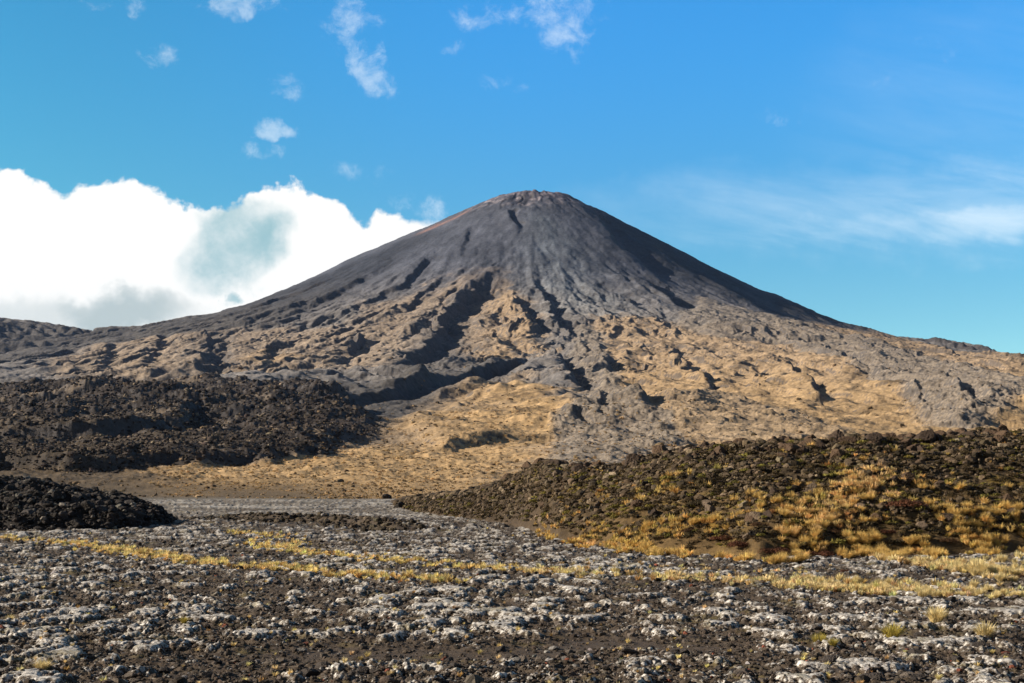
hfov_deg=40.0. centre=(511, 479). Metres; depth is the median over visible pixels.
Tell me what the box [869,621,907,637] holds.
tussock
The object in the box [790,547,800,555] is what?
tussock
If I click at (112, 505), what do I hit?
black lava blocks
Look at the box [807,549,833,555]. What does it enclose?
shrub
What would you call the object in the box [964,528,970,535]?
tussock
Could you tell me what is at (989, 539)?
tussock
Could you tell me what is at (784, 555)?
tussock
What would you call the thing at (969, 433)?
boulder
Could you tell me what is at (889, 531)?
shrub
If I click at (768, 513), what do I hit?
boulder
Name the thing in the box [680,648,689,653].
stone
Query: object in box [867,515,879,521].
tussock
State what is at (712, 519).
tussock
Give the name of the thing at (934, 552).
tussock
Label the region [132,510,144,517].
boulder
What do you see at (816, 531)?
tussock
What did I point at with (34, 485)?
boulder
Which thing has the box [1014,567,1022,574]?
tussock
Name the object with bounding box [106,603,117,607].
stone
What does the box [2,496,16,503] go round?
boulder
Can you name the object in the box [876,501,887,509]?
boulder
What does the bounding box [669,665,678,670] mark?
stone
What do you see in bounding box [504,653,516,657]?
stone
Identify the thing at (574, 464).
boulder
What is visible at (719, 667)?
stone
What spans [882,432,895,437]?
boulder
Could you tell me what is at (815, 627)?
stone
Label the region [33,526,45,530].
boulder
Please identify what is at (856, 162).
sky
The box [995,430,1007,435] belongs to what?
boulder
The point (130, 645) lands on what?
stone
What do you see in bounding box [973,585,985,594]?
tussock
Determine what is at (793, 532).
tussock
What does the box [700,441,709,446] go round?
boulder
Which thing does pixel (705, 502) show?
boulder
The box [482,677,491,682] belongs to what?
stone
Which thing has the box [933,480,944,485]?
boulder
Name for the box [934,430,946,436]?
boulder
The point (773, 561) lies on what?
tussock
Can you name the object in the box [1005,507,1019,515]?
boulder
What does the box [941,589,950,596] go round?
tussock
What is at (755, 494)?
tussock
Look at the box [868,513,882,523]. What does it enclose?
boulder
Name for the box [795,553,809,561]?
tussock
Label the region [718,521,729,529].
tussock
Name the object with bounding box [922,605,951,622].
tussock
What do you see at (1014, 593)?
tussock
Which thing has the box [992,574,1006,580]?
tussock
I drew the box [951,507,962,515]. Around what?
tussock
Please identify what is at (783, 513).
tussock
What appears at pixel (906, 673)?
stone
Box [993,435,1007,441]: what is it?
boulder
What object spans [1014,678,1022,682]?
stone
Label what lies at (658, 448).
boulder
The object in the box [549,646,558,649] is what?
stone
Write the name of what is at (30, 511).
boulder
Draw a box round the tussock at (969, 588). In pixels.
[963,584,974,591]
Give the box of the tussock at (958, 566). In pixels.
[952,563,963,569]
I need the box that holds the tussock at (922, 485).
[915,480,928,487]
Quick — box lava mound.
[0,479,168,529]
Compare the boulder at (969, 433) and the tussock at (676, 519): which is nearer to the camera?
the tussock at (676, 519)
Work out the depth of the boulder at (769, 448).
96.25 m
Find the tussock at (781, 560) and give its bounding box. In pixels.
[777,553,786,563]
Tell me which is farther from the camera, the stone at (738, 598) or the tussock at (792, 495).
the tussock at (792, 495)
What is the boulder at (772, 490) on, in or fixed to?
on the lava ridge
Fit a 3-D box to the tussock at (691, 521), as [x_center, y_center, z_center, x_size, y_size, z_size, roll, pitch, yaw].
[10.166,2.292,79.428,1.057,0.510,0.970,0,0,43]
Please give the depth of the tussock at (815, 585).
51.41 m
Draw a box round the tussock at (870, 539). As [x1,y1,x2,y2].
[862,533,873,543]
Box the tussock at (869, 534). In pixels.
[868,532,881,540]
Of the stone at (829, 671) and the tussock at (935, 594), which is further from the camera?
the tussock at (935, 594)
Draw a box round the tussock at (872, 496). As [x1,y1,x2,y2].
[866,493,875,499]
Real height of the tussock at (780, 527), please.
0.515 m
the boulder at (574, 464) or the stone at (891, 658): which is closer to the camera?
the stone at (891, 658)
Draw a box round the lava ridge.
[390,431,1023,559]
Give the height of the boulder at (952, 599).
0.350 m
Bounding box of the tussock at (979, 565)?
[960,557,996,573]
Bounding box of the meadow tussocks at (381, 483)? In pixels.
[82,379,700,498]
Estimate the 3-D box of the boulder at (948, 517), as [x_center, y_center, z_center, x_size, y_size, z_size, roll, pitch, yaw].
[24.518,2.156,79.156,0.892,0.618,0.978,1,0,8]
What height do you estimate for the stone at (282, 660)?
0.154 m
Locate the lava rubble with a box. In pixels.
[0,372,383,472]
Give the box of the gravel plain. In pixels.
[0,499,1023,682]
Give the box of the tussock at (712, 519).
[704,514,716,521]
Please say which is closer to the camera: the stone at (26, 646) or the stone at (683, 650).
the stone at (683, 650)
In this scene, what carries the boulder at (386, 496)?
on the grass flat
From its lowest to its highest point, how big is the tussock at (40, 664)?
0.346 m
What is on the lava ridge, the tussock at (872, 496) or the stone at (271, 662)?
the tussock at (872, 496)
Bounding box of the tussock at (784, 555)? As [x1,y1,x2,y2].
[776,551,792,562]
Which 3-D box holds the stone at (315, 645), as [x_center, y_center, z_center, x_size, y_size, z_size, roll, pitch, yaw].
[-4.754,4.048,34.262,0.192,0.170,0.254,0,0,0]
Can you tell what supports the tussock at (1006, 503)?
on the lava ridge
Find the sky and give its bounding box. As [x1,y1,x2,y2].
[0,0,1023,353]
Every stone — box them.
[23,644,33,648]
[94,646,105,652]
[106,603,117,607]
[124,672,136,678]
[126,642,133,648]
[129,678,142,681]
[158,666,169,672]
[199,671,212,677]
[220,672,232,675]
[239,659,254,664]
[245,646,254,650]
[249,607,259,612]
[263,659,277,665]
[275,605,287,611]
[276,658,285,662]
[297,648,306,651]
[301,668,317,675]
[313,643,320,647]
[314,661,331,668]
[320,653,328,657]
[349,670,355,675]
[355,666,369,673]
[358,622,367,625]
[368,668,380,673]
[424,642,434,645]
[445,657,453,661]
[446,662,459,667]
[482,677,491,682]
[493,665,511,672]
[495,645,504,651]
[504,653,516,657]
[511,657,520,662]
[519,655,528,662]
[535,656,549,661]
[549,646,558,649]
[573,590,582,595]
[621,648,637,653]
[630,664,640,668]
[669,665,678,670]
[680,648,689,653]
[691,675,702,679]
[715,665,722,669]
[734,596,744,599]
[759,678,766,682]
[812,625,821,629]
[819,664,829,669]
[820,655,835,662]
[823,668,833,673]
[841,637,854,643]
[857,673,869,677]
[864,651,873,655]
[868,672,881,680]
[888,656,897,660]
[899,672,913,675]
[900,673,921,677]
[907,648,924,653]
[951,656,962,660]
[972,641,985,647]
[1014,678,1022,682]
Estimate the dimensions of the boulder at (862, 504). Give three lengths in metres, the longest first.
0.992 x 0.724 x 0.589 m
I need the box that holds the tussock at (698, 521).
[694,515,702,523]
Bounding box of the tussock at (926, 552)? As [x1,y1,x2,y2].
[922,546,933,555]
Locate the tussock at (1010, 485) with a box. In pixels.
[1002,481,1014,487]
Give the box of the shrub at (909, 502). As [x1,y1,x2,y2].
[886,499,928,506]
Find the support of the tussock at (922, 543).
on the lava ridge
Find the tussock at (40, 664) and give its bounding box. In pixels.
[30,657,58,669]
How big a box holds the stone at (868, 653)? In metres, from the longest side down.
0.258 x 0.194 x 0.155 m
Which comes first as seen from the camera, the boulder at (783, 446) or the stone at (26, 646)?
the stone at (26, 646)
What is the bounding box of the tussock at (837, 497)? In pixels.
[829,495,844,499]
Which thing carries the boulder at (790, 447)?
on the lava ridge
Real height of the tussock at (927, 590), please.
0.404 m
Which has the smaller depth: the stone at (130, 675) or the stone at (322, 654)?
the stone at (130, 675)
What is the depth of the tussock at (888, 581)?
52.84 m
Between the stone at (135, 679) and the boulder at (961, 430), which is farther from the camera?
the boulder at (961, 430)
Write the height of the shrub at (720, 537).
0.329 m
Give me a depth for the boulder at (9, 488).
121.60 m
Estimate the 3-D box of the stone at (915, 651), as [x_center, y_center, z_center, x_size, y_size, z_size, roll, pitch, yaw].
[8.971,3.837,31.241,0.349,0.198,0.351,-3,-5,1]
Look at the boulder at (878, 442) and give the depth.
97.15 m
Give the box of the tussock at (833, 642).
[827,637,838,645]
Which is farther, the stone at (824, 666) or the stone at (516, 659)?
the stone at (516, 659)
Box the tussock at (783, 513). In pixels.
[777,507,791,516]
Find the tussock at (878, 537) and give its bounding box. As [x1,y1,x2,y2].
[873,532,884,541]
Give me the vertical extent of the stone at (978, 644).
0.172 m
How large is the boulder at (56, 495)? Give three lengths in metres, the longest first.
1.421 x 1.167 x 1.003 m
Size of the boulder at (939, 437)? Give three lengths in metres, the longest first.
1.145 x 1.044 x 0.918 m
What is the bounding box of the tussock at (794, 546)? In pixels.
[789,540,799,550]
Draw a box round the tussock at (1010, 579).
[1007,574,1018,581]
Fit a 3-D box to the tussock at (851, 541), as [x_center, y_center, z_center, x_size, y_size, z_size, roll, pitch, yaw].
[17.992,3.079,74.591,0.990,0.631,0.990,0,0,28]
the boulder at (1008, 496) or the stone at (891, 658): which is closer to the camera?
the stone at (891, 658)
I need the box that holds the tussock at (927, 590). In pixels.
[921,586,933,593]
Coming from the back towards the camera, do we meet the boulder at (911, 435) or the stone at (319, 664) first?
the boulder at (911, 435)
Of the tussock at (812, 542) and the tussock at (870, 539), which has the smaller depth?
the tussock at (812, 542)
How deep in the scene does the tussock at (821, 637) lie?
34.02 m
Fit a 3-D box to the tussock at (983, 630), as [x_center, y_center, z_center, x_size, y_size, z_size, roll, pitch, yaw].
[11.808,3.688,35.134,1.117,0.526,1.045,0,0,-4]
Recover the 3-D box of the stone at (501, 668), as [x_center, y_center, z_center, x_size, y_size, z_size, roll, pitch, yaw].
[-0.185,3.837,28.593,0.332,0.178,0.405,1,0,45]
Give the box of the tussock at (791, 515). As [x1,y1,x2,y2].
[787,511,796,518]
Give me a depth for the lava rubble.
647.77 m
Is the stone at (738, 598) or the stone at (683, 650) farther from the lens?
the stone at (738, 598)
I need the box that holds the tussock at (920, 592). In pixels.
[914,589,926,595]
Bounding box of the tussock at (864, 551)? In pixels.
[860,549,869,556]
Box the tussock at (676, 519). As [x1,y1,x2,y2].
[672,515,683,522]
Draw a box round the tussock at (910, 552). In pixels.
[901,547,914,554]
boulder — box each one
[2,485,14,490]
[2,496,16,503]
[21,509,33,513]
[26,482,40,490]
[26,490,37,495]
[29,477,39,482]
[33,489,43,497]
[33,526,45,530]
[51,490,61,501]
[57,511,68,519]
[68,517,82,522]
[69,518,83,528]
[71,494,80,501]
[75,492,85,497]
[80,488,91,492]
[81,500,94,508]
[95,506,107,512]
[126,516,136,524]
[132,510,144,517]
[382,493,391,498]
[393,501,405,508]
[522,461,530,470]
[532,458,543,463]
[545,459,561,464]
[568,462,584,466]
[571,465,582,471]
[583,461,590,466]
[589,461,606,466]
[624,453,640,465]
[631,499,643,508]
[648,508,659,515]
[652,445,667,453]
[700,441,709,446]
[701,499,715,506]
[704,504,715,513]
[714,445,725,454]
[733,438,747,442]
[742,531,756,539]
[745,513,753,521]
[749,511,763,519]
[763,510,772,518]
[765,446,774,450]
[769,488,783,494]
[777,452,790,458]
[778,443,791,448]
[785,443,799,452]
[796,447,807,454]
[799,438,814,444]
[804,434,815,439]
[804,483,817,491]
[814,440,826,448]
[828,429,843,441]
[829,449,845,457]
[838,436,857,442]
[852,503,865,507]
[864,432,882,442]
[868,441,880,445]
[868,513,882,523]
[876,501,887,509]
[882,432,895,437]
[888,476,899,483]
[899,438,910,444]
[901,472,914,482]
[905,433,915,437]
[906,443,922,450]
[914,429,935,442]
[915,521,928,528]
[916,445,925,450]
[924,504,931,512]
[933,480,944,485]
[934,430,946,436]
[935,433,942,440]
[940,513,954,522]
[945,596,955,602]
[955,427,966,432]
[961,431,976,434]
[985,428,996,434]
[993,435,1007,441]
[995,424,1008,430]
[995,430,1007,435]
[1001,493,1014,501]
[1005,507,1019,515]
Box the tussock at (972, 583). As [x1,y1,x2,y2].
[968,580,978,587]
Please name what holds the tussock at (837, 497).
on the lava ridge
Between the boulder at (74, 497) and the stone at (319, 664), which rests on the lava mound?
the boulder at (74, 497)
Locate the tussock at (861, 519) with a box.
[859,516,868,522]
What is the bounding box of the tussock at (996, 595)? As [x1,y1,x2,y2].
[990,591,1002,597]
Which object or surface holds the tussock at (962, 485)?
on the lava ridge
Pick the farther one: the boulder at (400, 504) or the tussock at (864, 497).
the boulder at (400, 504)
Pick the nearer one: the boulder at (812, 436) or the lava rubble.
the boulder at (812, 436)
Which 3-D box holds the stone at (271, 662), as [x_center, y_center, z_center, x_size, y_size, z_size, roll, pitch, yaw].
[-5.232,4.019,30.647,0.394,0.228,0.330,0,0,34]
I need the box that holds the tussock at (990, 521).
[985,516,993,523]
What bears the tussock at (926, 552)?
on the gravel plain
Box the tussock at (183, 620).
[177,616,189,622]
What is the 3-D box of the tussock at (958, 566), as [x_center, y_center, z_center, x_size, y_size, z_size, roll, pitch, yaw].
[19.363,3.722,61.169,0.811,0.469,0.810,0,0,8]
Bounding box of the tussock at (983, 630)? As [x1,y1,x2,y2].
[969,617,1002,636]
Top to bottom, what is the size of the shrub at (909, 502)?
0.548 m
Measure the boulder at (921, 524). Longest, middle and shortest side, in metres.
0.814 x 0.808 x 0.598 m
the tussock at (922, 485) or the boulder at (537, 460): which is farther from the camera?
the boulder at (537, 460)
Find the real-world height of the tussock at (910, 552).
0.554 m
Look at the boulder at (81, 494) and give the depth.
120.89 m
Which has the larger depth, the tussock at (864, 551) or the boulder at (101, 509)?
the boulder at (101, 509)
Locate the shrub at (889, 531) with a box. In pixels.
[879,529,896,533]
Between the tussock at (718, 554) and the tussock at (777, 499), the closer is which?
the tussock at (718, 554)
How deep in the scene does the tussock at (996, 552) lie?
73.48 m
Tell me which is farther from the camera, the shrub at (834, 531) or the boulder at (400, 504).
the boulder at (400, 504)
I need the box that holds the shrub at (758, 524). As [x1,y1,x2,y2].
[749,522,769,526]
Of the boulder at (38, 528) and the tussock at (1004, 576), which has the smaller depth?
the tussock at (1004, 576)
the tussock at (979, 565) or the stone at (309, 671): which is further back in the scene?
the tussock at (979, 565)
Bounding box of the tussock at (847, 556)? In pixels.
[841,550,856,558]
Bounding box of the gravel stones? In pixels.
[0,511,1023,682]
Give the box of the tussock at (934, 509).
[930,504,938,512]
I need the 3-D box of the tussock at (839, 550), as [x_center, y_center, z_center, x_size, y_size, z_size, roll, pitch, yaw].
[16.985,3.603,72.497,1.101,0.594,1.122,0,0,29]
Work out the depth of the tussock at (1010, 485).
87.28 m
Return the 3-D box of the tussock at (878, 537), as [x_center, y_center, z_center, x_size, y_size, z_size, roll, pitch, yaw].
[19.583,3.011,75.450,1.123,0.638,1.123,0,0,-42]
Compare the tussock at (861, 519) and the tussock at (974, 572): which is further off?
the tussock at (861, 519)
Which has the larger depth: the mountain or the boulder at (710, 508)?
the mountain
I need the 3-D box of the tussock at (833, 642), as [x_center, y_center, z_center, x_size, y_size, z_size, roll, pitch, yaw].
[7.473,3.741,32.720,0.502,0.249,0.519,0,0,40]
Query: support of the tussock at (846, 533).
on the lava ridge
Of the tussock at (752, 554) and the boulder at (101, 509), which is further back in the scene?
the boulder at (101, 509)
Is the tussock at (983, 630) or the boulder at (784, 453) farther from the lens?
the boulder at (784, 453)
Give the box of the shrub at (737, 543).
[725,540,748,547]
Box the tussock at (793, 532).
[790,528,798,535]
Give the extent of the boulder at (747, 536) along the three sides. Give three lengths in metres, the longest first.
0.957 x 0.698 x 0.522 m
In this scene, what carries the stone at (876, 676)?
on the gravel plain
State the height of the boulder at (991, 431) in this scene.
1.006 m
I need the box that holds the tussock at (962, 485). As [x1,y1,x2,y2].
[957,482,966,488]
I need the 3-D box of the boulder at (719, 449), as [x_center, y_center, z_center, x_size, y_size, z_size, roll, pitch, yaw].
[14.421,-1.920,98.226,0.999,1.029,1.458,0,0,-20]
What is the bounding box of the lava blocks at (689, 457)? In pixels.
[393,427,1023,538]
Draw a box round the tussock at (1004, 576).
[995,571,1006,580]
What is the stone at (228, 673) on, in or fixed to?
on the gravel plain
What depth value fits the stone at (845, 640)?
33.62 m
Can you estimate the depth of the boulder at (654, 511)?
84.24 m
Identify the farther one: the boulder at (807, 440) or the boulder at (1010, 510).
the boulder at (807, 440)
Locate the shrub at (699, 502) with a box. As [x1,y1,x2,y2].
[687,499,704,504]
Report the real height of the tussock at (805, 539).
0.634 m
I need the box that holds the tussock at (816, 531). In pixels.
[811,528,822,534]
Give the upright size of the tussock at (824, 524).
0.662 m
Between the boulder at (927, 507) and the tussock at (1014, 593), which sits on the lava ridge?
the boulder at (927, 507)
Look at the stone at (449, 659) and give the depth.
31.54 m
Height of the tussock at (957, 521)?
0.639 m
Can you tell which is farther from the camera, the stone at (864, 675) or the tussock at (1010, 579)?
the tussock at (1010, 579)
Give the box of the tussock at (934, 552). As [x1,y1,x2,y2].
[928,549,941,556]
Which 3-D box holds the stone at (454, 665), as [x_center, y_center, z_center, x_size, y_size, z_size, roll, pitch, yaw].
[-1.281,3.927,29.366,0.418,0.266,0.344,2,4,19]
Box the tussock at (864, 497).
[860,491,868,500]
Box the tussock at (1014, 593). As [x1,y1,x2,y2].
[1008,589,1021,595]
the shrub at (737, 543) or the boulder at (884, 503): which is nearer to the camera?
the shrub at (737, 543)
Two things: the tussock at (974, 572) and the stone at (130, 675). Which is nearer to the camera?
the stone at (130, 675)
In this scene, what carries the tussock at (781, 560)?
on the gravel plain
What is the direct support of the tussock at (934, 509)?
on the lava ridge
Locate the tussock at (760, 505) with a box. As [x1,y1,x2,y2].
[754,499,765,508]
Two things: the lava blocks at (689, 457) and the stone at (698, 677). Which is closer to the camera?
the stone at (698, 677)
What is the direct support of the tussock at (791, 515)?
on the lava ridge
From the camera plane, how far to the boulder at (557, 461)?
132.48 m
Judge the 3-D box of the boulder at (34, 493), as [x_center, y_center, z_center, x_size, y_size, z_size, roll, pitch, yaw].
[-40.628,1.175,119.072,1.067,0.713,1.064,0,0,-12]
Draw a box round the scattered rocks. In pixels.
[59,347,1022,497]
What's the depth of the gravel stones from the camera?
36.57 m
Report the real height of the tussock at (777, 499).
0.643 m
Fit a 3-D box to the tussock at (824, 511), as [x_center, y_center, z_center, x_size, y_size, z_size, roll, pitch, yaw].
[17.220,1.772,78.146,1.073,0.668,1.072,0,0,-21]
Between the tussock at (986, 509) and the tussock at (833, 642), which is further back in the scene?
the tussock at (986, 509)
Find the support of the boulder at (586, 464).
on the lava ridge
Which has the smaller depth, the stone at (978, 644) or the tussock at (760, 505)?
the stone at (978, 644)
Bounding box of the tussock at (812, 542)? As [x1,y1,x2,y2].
[806,540,816,547]
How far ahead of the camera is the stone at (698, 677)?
27.54 m
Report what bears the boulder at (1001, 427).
on the lava ridge
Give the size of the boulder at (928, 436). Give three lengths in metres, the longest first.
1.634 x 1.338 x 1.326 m
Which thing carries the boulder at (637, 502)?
on the lava ridge
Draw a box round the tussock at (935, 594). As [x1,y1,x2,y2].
[930,590,939,596]
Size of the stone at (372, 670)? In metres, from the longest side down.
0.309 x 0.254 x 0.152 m
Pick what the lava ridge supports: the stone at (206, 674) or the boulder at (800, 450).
the boulder at (800, 450)
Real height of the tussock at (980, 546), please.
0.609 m
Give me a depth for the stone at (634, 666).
28.65 m
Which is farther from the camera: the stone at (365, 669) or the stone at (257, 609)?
the stone at (257, 609)
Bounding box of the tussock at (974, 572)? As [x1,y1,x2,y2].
[970,566,981,575]
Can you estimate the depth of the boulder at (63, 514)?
111.33 m
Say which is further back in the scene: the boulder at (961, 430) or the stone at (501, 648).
the boulder at (961, 430)
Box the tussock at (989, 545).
[985,542,993,549]
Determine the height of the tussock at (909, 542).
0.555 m
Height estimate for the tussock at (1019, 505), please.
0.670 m
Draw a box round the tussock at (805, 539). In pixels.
[798,534,808,542]
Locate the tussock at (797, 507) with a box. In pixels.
[792,505,807,512]
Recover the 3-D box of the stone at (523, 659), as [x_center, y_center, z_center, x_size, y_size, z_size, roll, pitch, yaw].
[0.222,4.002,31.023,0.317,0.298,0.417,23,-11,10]
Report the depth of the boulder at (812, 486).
83.41 m
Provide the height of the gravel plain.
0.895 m
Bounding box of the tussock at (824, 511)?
[817,507,826,514]
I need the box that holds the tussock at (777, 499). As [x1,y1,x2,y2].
[772,493,783,503]
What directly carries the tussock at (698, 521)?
on the lava ridge
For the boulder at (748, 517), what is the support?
on the lava ridge
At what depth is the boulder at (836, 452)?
93.12 m
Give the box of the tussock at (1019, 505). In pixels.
[1014,501,1022,508]
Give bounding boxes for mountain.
[0,189,1023,459]
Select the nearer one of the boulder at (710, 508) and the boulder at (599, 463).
the boulder at (710, 508)
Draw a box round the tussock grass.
[0,432,1023,682]
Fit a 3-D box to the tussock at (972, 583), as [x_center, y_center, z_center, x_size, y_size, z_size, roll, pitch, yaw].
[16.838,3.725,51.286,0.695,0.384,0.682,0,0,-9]
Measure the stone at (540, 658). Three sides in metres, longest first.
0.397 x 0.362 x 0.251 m
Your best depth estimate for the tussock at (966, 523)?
78.60 m
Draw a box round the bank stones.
[180,511,440,532]
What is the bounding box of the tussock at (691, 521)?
[686,518,697,524]
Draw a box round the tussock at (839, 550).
[833,547,847,553]
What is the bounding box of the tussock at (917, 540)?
[910,534,920,543]
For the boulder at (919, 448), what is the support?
on the lava ridge
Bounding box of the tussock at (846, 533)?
[839,530,851,536]
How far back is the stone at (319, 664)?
29.58 m
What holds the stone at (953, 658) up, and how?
on the gravel plain
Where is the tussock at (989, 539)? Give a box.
[982,535,994,542]
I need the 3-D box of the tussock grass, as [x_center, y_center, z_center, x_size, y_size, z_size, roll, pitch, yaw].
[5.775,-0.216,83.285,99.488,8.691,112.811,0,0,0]
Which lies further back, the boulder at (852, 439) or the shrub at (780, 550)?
the boulder at (852, 439)
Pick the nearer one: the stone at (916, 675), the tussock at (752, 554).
the stone at (916, 675)
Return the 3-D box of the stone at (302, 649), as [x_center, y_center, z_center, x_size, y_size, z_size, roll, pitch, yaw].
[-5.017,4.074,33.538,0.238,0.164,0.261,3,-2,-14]
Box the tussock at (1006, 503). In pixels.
[1001,499,1009,507]
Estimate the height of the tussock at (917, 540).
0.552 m
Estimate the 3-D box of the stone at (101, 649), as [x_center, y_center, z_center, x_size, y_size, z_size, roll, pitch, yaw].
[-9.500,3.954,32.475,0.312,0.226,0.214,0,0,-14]
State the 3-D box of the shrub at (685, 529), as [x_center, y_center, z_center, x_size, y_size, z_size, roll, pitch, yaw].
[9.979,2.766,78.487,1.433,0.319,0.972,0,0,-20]
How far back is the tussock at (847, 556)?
71.74 m
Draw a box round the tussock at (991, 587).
[982,582,993,589]
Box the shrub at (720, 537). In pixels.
[709,534,733,539]
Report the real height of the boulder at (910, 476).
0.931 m
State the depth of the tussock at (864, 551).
72.57 m
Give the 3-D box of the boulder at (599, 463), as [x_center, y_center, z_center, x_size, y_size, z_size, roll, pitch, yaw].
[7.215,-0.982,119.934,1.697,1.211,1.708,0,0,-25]
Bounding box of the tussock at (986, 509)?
[983,505,991,512]
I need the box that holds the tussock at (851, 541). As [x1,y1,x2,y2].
[846,532,859,543]
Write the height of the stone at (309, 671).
0.243 m
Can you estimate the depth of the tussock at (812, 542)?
73.44 m
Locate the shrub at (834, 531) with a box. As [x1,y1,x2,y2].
[824,528,840,532]
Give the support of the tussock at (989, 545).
on the lava ridge
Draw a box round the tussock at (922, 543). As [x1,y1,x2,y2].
[918,539,929,546]
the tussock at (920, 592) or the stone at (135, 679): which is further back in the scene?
the tussock at (920, 592)
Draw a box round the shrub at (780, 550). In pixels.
[757,546,791,553]
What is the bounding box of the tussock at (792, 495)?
[786,491,796,497]
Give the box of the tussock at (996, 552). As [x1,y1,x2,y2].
[989,547,1001,553]
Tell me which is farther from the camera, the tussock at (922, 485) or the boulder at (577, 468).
the boulder at (577, 468)
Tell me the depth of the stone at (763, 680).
27.50 m
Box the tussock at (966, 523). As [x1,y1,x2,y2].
[962,518,972,526]
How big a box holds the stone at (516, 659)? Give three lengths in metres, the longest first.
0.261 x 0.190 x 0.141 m
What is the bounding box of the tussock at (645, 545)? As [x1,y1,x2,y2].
[640,540,651,549]
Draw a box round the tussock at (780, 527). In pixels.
[774,523,784,531]
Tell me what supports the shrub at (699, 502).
on the lava ridge
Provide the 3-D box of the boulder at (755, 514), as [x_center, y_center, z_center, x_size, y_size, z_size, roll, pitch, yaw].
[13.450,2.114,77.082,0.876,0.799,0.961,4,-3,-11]
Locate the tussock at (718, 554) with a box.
[714,550,728,556]
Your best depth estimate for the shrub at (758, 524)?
75.38 m
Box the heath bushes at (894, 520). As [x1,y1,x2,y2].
[399,426,1023,551]
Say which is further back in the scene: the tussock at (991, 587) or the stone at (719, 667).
the tussock at (991, 587)
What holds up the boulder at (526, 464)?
on the lava ridge
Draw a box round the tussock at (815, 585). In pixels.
[811,582,820,589]
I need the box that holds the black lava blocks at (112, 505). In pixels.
[0,475,177,530]
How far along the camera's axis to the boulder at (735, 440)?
108.12 m
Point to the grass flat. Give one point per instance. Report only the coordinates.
(147, 489)
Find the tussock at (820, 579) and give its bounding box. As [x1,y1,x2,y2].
[815,575,824,582]
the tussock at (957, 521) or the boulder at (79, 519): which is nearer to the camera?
the tussock at (957, 521)
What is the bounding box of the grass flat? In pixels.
[0,434,630,498]
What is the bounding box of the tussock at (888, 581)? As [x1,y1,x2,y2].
[882,577,895,584]
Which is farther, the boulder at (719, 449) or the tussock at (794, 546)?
the boulder at (719, 449)
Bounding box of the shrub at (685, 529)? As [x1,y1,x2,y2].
[679,528,700,531]
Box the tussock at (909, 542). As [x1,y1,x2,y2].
[902,535,916,544]
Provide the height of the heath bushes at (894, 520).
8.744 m
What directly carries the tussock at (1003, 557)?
on the gravel plain
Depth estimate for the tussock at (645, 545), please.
77.11 m
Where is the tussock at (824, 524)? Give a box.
[818,520,830,527]
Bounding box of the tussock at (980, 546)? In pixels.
[974,545,982,552]
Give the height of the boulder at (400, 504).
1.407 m
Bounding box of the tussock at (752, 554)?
[743,548,760,559]
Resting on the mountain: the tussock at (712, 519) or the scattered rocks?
the scattered rocks
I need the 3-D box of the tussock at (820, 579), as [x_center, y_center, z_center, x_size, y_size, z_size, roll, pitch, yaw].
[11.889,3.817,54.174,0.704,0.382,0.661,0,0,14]
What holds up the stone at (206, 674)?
on the gravel plain
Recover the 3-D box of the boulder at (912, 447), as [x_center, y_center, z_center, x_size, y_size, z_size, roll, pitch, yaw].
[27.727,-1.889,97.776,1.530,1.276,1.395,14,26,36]
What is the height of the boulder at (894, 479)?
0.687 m
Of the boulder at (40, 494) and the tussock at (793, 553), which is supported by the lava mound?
the boulder at (40, 494)
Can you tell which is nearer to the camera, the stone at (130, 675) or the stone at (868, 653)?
the stone at (130, 675)
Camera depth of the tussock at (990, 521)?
79.61 m
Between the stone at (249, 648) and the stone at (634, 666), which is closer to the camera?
the stone at (634, 666)
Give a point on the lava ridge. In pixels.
(1014, 543)
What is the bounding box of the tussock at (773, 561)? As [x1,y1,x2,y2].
[768,555,779,563]
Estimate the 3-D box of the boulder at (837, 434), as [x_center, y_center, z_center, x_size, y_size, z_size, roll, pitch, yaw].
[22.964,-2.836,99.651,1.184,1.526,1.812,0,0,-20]
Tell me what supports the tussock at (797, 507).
on the lava ridge
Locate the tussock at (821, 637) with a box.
[810,632,828,641]
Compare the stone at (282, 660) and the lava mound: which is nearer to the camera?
the stone at (282, 660)
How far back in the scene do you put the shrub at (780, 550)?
71.96 m
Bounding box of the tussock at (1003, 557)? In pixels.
[999,553,1008,561]
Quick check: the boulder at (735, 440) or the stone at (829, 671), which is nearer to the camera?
the stone at (829, 671)
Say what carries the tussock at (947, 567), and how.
on the gravel plain
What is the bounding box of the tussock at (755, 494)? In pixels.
[751,491,760,498]
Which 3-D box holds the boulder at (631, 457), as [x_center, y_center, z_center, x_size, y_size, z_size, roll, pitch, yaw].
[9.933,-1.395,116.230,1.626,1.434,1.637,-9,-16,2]
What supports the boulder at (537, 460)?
on the lava ridge
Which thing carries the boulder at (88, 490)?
on the lava mound
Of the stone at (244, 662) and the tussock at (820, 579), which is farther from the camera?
the tussock at (820, 579)
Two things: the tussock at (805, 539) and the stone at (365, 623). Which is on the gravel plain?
the stone at (365, 623)
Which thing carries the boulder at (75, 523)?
on the lava mound
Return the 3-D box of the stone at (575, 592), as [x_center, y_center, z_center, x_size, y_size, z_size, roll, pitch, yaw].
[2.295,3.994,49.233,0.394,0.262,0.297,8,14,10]
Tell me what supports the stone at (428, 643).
on the gravel plain
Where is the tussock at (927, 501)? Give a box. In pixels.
[923,497,931,505]
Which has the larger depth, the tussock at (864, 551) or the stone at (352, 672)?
the tussock at (864, 551)
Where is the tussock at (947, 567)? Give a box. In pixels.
[941,563,955,571]
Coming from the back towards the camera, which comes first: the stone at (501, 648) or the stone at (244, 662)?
the stone at (501, 648)
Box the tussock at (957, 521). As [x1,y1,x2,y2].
[953,517,963,525]
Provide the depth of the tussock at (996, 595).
47.19 m
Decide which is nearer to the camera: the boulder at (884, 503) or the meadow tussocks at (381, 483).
the boulder at (884, 503)
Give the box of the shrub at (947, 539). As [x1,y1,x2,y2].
[937,538,958,541]

